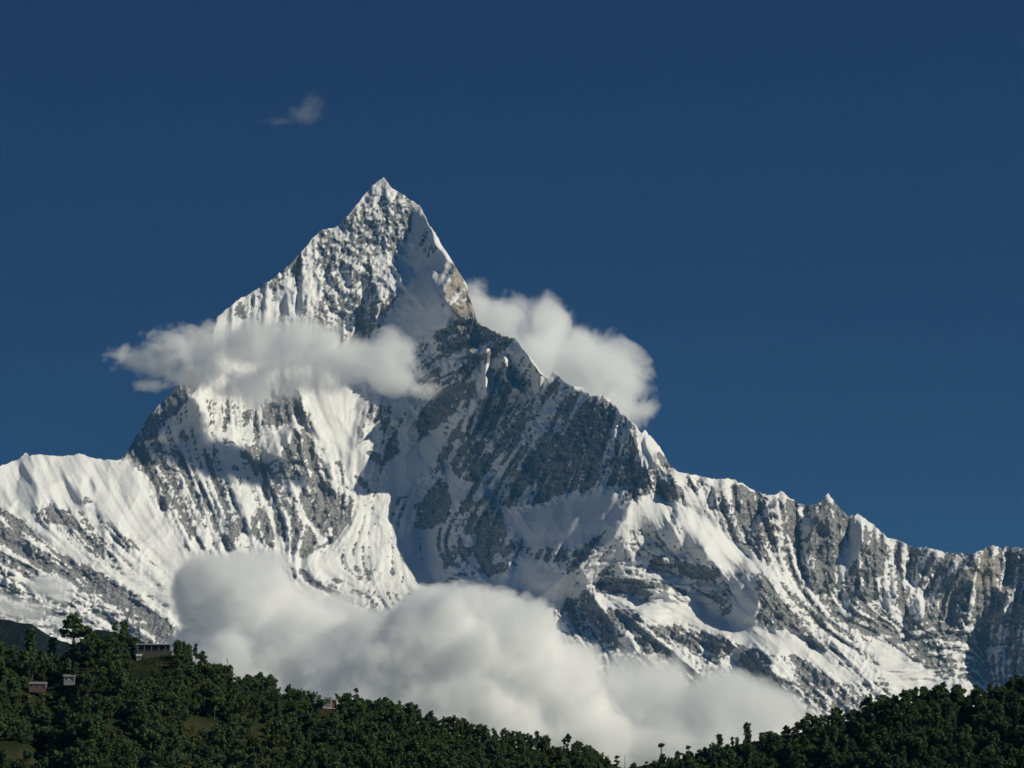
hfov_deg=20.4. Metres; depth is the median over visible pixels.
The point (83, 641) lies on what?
bamboo clump
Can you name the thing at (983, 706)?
broadleaf tree
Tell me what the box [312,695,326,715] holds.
broadleaf tree
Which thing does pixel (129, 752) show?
columnar tree
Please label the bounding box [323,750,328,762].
tall tree
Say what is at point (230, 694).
broadleaf tree
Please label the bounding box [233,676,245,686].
broadleaf tree
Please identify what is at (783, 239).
sky
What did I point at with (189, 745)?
broadleaf tree
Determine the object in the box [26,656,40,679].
broadleaf tree
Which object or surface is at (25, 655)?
broadleaf tree
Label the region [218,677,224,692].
tall tree
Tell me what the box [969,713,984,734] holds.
broadleaf tree
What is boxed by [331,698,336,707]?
house
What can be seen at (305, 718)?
broadleaf tree
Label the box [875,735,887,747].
broadleaf tree
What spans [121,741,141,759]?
broadleaf tree
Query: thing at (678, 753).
tall tree
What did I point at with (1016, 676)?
columnar tree
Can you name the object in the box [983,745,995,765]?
broadleaf tree
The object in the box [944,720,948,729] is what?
tall tree
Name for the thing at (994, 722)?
tall tree
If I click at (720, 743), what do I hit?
columnar tree
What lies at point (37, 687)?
house
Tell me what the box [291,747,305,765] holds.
broadleaf tree
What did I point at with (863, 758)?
broadleaf tree
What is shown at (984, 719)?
tall tree
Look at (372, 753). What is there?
broadleaf tree
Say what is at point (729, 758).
broadleaf tree
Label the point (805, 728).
columnar tree
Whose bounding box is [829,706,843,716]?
broadleaf tree
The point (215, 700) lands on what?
broadleaf tree
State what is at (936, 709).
broadleaf tree
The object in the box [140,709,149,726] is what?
columnar tree
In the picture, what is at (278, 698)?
columnar tree
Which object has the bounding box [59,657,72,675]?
broadleaf tree
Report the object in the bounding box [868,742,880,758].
broadleaf tree
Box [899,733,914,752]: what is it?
broadleaf tree
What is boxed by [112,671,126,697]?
broadleaf tree
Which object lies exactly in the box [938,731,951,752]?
broadleaf tree
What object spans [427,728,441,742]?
broadleaf tree
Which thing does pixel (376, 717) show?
tall tree
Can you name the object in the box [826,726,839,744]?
broadleaf tree
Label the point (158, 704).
broadleaf tree
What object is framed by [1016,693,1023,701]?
broadleaf tree
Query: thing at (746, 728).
columnar tree
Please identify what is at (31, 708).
bamboo clump
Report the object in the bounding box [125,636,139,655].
bamboo clump
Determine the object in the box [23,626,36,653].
columnar tree
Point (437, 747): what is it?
broadleaf tree
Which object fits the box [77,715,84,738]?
tall tree
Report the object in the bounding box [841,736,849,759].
columnar tree
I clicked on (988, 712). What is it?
broadleaf tree
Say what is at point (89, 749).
broadleaf tree
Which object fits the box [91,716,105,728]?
broadleaf tree
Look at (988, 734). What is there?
broadleaf tree
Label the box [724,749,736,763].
broadleaf tree
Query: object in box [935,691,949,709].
broadleaf tree
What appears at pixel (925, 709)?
broadleaf tree
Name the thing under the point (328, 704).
house
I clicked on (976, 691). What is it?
broadleaf tree
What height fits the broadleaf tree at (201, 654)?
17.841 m
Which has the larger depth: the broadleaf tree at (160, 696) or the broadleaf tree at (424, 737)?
the broadleaf tree at (424, 737)
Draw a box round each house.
[29,682,46,692]
[63,674,75,684]
[136,654,142,660]
[324,697,331,707]
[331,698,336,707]
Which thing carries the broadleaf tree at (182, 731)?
on the hillside
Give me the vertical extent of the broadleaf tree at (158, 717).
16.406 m
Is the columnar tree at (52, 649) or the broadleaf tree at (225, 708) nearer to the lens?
the broadleaf tree at (225, 708)
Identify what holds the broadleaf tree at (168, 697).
on the hillside
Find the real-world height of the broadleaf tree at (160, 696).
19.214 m
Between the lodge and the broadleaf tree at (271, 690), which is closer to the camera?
the broadleaf tree at (271, 690)
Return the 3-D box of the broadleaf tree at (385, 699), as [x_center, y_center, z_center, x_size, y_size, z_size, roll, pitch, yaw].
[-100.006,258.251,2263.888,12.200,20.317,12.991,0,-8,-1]
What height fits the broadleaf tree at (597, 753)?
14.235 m
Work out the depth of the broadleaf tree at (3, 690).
2183.18 m
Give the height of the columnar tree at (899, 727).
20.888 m
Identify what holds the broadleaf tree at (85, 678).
on the hillside
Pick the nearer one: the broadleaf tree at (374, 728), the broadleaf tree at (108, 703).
the broadleaf tree at (108, 703)
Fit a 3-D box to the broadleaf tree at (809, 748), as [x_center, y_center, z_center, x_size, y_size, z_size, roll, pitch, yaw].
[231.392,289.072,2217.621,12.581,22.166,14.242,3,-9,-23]
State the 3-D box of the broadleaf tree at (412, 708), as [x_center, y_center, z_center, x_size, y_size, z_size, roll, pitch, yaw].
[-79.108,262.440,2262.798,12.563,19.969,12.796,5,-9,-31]
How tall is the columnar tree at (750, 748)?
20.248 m
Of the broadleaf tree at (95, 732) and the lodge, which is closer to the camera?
the broadleaf tree at (95, 732)
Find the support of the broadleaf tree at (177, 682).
on the hillside
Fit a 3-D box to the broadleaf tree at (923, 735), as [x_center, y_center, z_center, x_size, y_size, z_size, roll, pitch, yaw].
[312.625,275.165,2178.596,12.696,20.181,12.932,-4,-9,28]
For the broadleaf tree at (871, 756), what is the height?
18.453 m
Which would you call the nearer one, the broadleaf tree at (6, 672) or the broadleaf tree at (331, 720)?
the broadleaf tree at (331, 720)
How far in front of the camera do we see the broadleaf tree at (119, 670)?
2211.70 m
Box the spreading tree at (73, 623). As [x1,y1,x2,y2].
[58,613,83,640]
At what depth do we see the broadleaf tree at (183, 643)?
2291.24 m
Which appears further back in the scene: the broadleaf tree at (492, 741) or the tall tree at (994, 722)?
the broadleaf tree at (492, 741)
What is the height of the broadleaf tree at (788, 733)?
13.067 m
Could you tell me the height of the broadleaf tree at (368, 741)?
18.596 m
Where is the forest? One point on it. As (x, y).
(468, 736)
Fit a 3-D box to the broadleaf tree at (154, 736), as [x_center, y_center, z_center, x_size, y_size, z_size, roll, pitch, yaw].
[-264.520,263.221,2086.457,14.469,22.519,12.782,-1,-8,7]
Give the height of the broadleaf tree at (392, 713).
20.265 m
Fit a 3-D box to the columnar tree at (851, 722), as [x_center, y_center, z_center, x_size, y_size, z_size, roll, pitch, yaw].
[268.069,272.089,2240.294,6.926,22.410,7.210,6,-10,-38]
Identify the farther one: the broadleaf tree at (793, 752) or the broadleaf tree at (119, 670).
the broadleaf tree at (793, 752)
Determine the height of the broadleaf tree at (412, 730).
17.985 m
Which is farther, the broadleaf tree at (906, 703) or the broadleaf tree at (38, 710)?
the broadleaf tree at (906, 703)
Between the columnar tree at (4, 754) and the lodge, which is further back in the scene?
the lodge
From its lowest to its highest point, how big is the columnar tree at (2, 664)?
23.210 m
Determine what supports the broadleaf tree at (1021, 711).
on the hillside
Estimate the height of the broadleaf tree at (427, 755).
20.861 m
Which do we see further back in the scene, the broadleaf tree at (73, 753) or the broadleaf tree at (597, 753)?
the broadleaf tree at (597, 753)
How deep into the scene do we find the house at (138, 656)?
2279.97 m
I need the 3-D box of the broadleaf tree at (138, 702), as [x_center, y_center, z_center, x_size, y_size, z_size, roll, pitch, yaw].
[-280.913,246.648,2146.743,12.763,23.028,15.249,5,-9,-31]
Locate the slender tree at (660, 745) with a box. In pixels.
[658,743,665,763]
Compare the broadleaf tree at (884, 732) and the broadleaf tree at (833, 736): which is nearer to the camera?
the broadleaf tree at (884, 732)
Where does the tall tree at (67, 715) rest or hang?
on the hillside
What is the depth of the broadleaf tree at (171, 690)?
2175.17 m
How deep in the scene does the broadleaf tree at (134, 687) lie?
2183.17 m
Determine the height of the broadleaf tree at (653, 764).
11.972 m
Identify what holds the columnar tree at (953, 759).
on the hillside
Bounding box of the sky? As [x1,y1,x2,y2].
[0,0,1023,554]
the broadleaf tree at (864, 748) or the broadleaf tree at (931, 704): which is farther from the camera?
the broadleaf tree at (931, 704)
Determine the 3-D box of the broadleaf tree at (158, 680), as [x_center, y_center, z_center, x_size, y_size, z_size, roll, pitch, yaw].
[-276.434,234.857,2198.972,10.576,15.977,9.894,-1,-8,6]
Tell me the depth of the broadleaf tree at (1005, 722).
2180.33 m
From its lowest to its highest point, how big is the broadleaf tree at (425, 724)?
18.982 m
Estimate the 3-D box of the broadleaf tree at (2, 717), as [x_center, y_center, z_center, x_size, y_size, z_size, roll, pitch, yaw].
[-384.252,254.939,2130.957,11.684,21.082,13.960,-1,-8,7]
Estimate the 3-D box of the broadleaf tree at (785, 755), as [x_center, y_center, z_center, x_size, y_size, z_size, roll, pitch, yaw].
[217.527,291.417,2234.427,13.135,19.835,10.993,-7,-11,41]
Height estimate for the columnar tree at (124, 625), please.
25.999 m
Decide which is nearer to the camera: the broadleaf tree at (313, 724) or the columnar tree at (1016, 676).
the broadleaf tree at (313, 724)
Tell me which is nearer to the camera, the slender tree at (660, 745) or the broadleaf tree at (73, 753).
the broadleaf tree at (73, 753)
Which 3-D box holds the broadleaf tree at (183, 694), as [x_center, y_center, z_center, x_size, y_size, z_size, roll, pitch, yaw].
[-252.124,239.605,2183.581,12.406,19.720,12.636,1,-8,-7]
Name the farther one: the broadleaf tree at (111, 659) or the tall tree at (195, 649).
the tall tree at (195, 649)
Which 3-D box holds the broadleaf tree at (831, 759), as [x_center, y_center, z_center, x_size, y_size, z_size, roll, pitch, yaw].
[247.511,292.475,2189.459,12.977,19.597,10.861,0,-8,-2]
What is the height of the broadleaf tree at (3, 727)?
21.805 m
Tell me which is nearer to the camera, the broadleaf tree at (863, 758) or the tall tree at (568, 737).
the broadleaf tree at (863, 758)
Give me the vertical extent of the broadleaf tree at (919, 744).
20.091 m
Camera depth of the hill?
7523.58 m
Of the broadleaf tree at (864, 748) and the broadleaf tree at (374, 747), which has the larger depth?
the broadleaf tree at (864, 748)
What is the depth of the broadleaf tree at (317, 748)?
2145.20 m
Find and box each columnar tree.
[0,659,4,682]
[0,748,7,767]
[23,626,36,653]
[47,637,56,658]
[87,718,93,740]
[118,620,128,646]
[124,747,132,764]
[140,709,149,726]
[274,692,282,714]
[358,731,364,748]
[716,733,723,750]
[743,722,751,747]
[746,743,752,762]
[767,731,774,752]
[803,722,810,740]
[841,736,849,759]
[848,715,855,732]
[895,721,902,746]
[934,712,940,729]
[950,744,957,765]
[1014,674,1019,689]
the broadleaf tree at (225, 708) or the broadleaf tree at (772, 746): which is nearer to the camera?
the broadleaf tree at (225, 708)
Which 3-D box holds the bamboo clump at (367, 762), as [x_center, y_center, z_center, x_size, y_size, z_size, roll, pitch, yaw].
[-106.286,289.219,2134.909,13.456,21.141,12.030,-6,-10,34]
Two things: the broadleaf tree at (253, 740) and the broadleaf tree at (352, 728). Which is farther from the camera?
the broadleaf tree at (352, 728)
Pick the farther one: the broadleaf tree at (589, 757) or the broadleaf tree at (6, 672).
the broadleaf tree at (589, 757)
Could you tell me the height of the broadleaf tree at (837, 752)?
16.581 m
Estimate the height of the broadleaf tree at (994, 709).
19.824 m
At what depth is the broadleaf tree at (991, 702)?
2223.32 m
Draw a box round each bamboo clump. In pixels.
[28,702,46,723]
[79,636,96,658]
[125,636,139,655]
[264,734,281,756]
[273,716,291,735]
[363,755,380,767]
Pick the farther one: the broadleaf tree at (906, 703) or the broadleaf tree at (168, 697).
the broadleaf tree at (906, 703)
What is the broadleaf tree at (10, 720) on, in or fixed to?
on the hillside
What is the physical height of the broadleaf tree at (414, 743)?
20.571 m
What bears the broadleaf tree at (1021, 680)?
on the hillside
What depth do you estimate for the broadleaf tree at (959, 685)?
2267.61 m
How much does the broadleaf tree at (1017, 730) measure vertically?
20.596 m
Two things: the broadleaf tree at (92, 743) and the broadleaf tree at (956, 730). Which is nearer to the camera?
the broadleaf tree at (92, 743)
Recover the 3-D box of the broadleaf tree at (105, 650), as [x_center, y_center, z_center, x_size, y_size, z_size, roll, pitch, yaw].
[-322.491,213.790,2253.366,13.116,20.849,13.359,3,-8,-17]
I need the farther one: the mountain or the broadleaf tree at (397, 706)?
the mountain
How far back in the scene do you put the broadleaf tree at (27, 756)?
2081.90 m
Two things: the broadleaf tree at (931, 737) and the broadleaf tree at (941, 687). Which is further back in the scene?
the broadleaf tree at (941, 687)
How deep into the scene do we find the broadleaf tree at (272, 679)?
2259.59 m
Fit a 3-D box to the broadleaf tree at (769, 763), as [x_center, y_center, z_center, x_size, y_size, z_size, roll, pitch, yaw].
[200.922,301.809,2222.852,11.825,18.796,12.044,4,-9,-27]
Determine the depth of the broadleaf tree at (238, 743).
2117.68 m
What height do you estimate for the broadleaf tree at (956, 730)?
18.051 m
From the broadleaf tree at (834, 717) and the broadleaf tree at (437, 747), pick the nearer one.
the broadleaf tree at (437, 747)
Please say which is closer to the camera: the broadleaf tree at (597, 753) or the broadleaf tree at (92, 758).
the broadleaf tree at (92, 758)
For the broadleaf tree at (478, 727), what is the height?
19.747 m
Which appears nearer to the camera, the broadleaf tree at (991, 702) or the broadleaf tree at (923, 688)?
the broadleaf tree at (991, 702)
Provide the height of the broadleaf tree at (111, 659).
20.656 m
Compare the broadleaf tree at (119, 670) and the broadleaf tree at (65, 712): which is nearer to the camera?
the broadleaf tree at (65, 712)
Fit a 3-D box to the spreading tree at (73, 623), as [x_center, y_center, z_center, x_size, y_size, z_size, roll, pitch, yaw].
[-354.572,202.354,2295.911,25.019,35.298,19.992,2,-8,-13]
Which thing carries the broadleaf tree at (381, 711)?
on the hillside
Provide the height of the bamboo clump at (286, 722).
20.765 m
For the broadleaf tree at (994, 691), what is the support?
on the hillside
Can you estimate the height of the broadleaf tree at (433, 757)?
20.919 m
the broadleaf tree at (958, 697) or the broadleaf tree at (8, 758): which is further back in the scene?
the broadleaf tree at (958, 697)
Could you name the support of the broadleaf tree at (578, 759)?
on the hillside
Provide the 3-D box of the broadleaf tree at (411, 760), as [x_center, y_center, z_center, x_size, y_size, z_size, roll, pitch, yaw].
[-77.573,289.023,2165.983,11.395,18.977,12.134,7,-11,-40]
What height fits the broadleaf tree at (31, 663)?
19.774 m
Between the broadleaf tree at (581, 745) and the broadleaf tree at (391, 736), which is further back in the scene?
the broadleaf tree at (581, 745)
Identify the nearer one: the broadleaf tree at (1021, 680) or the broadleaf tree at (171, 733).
the broadleaf tree at (171, 733)
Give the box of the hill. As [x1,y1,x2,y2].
[0,619,144,660]
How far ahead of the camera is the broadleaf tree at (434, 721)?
2250.23 m
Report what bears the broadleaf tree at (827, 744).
on the hillside
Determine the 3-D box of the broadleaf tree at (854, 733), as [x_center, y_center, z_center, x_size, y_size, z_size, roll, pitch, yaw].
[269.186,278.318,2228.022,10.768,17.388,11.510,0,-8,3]
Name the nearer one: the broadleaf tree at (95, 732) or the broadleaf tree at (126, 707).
the broadleaf tree at (95, 732)
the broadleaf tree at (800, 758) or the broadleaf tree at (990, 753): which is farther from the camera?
the broadleaf tree at (800, 758)
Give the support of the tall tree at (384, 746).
on the hillside
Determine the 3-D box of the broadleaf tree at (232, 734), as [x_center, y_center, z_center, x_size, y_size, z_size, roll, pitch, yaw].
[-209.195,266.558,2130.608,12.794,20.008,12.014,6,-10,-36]
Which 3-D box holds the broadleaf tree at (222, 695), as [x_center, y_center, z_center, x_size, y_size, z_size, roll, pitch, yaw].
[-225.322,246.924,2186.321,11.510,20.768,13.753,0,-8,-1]
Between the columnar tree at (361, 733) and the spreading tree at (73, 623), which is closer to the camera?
the columnar tree at (361, 733)
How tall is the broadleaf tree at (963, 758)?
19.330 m
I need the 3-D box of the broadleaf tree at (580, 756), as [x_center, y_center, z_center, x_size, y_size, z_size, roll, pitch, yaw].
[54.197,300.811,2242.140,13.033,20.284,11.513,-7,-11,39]
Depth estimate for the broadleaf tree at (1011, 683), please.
2260.57 m
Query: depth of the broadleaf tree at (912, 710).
2221.15 m
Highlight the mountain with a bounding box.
[0,177,1023,767]
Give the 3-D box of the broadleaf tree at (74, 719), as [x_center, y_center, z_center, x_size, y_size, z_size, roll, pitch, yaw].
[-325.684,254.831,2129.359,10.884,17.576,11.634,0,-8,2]
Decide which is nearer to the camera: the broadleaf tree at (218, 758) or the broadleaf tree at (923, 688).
the broadleaf tree at (218, 758)
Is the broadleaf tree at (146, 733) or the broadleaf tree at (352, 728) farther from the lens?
the broadleaf tree at (352, 728)
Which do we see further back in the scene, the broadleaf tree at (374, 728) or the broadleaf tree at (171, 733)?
the broadleaf tree at (374, 728)
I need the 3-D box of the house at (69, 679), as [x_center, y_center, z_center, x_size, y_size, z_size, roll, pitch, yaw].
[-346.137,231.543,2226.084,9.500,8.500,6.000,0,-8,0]
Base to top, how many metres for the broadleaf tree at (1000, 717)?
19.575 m
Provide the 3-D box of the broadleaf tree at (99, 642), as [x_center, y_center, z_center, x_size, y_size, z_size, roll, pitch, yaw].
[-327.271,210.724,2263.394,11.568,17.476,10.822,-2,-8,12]
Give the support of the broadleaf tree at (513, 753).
on the hillside
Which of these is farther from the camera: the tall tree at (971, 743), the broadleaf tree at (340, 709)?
the broadleaf tree at (340, 709)
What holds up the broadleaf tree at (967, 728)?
on the hillside
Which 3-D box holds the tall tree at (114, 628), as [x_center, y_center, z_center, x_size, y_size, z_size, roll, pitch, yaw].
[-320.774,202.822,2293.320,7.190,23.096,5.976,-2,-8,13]
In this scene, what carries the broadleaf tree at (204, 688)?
on the hillside
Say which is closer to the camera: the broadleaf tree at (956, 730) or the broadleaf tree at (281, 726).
the broadleaf tree at (281, 726)
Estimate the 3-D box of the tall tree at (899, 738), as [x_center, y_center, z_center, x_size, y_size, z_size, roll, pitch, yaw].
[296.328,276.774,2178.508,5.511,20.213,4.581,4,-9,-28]
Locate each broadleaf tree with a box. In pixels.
[0,667,12,685]
[0,682,8,699]
[0,714,6,723]
[0,719,7,734]
[0,750,10,766]
[4,714,17,739]
[14,720,27,738]
[15,650,29,669]
[17,747,33,767]
[25,660,38,681]
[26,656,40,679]
[32,704,47,724]
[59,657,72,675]
[60,704,75,724]
[63,746,81,765]
[70,713,81,732]
[79,673,91,688]
[81,625,95,642]
[84,746,97,764]
[84,753,99,767]
[85,739,99,755]
[86,724,102,752]
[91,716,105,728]
[95,639,104,656]
[97,641,112,662]
[100,696,115,714]
[107,653,121,670]
[112,666,125,679]
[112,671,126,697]
[120,681,133,698]
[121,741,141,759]
[122,701,133,716]
[125,706,142,728]
[129,679,142,696]
[131,696,148,711]
[133,724,148,743]
[136,692,150,706]
[139,725,149,746]
[142,728,160,752]
[151,712,162,720]
[152,678,160,696]
[152,700,163,711]
[156,691,169,713]
[162,686,174,694]
[164,692,177,714]
[165,725,176,744]
[170,740,188,764]
[172,639,185,653]
[172,679,184,687]
[176,725,188,737]
[178,684,190,703]
[183,738,195,758]
[196,651,207,664]
[200,681,211,697]
[205,692,222,719]
[207,723,225,742]
[210,684,226,705]
[212,749,225,767]
[216,692,225,716]
[218,701,232,720]
[224,689,237,707]
[225,727,242,744]
[231,738,246,752]
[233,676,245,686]
[235,692,245,705]
[246,678,259,697]
[246,736,261,753]
[263,674,277,690]
[266,687,277,700]
[275,721,288,739]
[284,712,298,731]
[290,701,304,723]
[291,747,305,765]
[302,711,316,721]
[308,717,322,738]
[311,742,325,759]
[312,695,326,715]
[327,714,340,726]
[328,752,342,767]
[333,701,347,720]
[346,721,359,742]
[348,697,359,708]
[351,731,365,748]
[353,702,367,718]
[360,735,375,746]
[365,721,379,742]
[367,748,384,767]
[368,744,379,755]
[377,697,388,721]
[382,697,393,709]
[382,726,393,739]
[384,729,394,739]
[386,707,400,727]
[392,738,405,754]
[394,704,405,715]
[404,751,417,767]
[405,702,418,717]
[407,735,423,754]
[408,726,420,739]
[416,719,429,735]
[418,750,435,767]
[419,735,428,749]
[423,710,439,726]
[423,751,438,767]
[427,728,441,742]
[431,742,446,755]
[446,746,458,760]
[475,723,490,746]
[476,759,487,767]
[486,736,500,753]
[504,748,519,759]
[539,735,550,745]
[573,741,583,754]
[573,754,582,762]
[573,756,587,767]
[580,752,593,764]
[590,748,600,759]
[649,760,659,767]
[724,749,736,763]
[724,753,736,766]
[764,758,775,767]
[766,741,781,756]
[779,726,791,737]
[780,743,796,759]
[788,744,801,755]
[791,738,802,748]
[792,753,806,767]
[800,712,815,726]
[802,741,816,759]
[815,745,825,756]
[817,741,833,764]
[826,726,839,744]
[826,752,837,767]
[827,746,840,759]
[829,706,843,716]
[830,710,842,725]
[849,728,859,745]
[854,717,866,733]
[857,752,873,767]
[861,738,876,753]
[863,753,874,765]
[864,722,872,732]
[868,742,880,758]
[872,749,885,765]
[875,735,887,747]
[880,728,893,749]
[889,705,904,726]
[897,688,912,714]
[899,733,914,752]
[906,706,921,728]
[909,737,924,759]
[915,730,928,744]
[919,686,929,699]
[920,704,934,723]
[922,710,934,727]
[926,700,936,706]
[927,728,940,746]
[931,703,941,717]
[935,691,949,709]
[938,680,949,692]
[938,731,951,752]
[950,685,964,711]
[952,683,966,693]
[952,727,964,742]
[956,749,969,765]
[960,724,972,737]
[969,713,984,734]
[970,684,983,704]
[974,700,987,714]
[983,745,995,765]
[984,710,991,726]
[985,731,999,744]
[986,699,997,713]
[988,684,1002,700]
[988,731,1002,754]
[991,704,1004,715]
[992,713,1007,736]
[999,720,1013,737]
[1006,677,1021,693]
[1014,725,1023,747]
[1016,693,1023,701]
[1019,676,1023,691]
[1019,708,1023,721]
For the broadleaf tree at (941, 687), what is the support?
on the hillside
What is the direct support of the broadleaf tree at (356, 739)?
on the hillside
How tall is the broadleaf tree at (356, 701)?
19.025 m
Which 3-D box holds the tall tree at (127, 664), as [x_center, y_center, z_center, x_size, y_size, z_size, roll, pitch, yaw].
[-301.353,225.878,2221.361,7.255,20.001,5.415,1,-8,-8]
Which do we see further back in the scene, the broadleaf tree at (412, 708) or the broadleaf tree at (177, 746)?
the broadleaf tree at (412, 708)
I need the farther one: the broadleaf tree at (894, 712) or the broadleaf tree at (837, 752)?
the broadleaf tree at (894, 712)
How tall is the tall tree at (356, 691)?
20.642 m
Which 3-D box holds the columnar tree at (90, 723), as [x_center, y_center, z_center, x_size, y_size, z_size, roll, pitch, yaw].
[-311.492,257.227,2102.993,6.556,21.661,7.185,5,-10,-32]
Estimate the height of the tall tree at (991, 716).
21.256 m
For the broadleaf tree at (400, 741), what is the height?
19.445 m
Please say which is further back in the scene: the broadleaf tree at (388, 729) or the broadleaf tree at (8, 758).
the broadleaf tree at (388, 729)
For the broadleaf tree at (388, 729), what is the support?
on the hillside
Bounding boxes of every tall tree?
[64,706,70,732]
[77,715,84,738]
[111,621,117,634]
[122,661,130,674]
[192,643,197,661]
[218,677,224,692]
[227,713,232,722]
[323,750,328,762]
[353,688,358,696]
[372,713,380,733]
[381,742,388,756]
[565,733,572,747]
[613,755,619,767]
[674,754,679,767]
[675,751,683,761]
[896,732,901,755]
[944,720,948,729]
[967,741,973,755]
[981,715,989,737]
[987,712,995,732]
[990,718,998,731]
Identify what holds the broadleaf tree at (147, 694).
on the hillside
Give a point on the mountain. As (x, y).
(368, 455)
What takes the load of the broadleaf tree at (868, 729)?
on the hillside
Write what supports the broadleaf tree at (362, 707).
on the hillside
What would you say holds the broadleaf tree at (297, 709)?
on the hillside
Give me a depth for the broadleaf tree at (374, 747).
2159.94 m
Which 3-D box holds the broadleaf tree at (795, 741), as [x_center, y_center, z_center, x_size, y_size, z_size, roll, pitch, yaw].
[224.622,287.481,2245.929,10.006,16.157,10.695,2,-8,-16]
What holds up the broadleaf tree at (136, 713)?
on the hillside
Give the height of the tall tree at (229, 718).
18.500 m
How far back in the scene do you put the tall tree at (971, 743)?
2143.32 m
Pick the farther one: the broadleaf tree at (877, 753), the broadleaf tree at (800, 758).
the broadleaf tree at (800, 758)
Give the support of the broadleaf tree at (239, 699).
on the hillside
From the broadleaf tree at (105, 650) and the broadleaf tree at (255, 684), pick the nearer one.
the broadleaf tree at (255, 684)
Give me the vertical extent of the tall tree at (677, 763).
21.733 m
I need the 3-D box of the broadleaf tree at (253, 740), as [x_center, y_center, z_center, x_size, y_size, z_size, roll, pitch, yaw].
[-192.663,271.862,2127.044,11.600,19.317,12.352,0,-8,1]
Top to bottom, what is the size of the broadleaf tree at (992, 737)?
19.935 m
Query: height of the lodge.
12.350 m
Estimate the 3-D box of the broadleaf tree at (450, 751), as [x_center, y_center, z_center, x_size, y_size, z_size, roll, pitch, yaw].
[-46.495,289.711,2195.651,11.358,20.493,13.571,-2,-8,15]
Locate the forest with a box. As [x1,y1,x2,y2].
[0,632,1023,767]
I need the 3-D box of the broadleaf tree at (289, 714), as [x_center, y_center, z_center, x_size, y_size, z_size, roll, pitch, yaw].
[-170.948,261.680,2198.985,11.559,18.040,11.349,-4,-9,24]
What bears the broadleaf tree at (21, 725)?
on the hillside
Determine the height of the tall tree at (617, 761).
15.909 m
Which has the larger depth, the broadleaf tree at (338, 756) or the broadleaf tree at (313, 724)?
the broadleaf tree at (313, 724)
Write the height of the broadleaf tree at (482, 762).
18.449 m
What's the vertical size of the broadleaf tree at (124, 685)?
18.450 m
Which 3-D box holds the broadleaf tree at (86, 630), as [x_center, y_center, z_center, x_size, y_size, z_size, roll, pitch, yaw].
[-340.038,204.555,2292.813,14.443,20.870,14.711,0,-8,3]
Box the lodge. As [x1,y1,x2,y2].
[136,644,172,658]
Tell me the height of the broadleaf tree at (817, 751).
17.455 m
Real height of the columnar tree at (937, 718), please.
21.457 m
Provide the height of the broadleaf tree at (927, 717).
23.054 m
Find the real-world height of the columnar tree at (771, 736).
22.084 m
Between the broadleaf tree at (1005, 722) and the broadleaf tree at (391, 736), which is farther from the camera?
the broadleaf tree at (391, 736)
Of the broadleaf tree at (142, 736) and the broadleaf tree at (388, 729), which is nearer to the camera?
the broadleaf tree at (142, 736)
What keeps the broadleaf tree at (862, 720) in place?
on the hillside
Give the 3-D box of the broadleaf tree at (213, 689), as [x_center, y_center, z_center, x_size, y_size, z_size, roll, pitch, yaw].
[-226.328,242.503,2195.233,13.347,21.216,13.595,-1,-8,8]
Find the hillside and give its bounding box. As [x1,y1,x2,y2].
[0,644,1023,767]
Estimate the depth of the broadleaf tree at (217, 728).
2119.77 m
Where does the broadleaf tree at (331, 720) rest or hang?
on the hillside
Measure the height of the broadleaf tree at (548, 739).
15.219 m
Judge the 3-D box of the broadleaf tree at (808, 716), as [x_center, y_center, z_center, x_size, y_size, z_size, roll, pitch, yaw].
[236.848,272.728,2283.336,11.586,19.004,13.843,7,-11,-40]
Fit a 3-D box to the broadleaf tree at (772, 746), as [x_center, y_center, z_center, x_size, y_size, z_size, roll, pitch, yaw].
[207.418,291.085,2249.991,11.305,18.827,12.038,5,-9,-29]

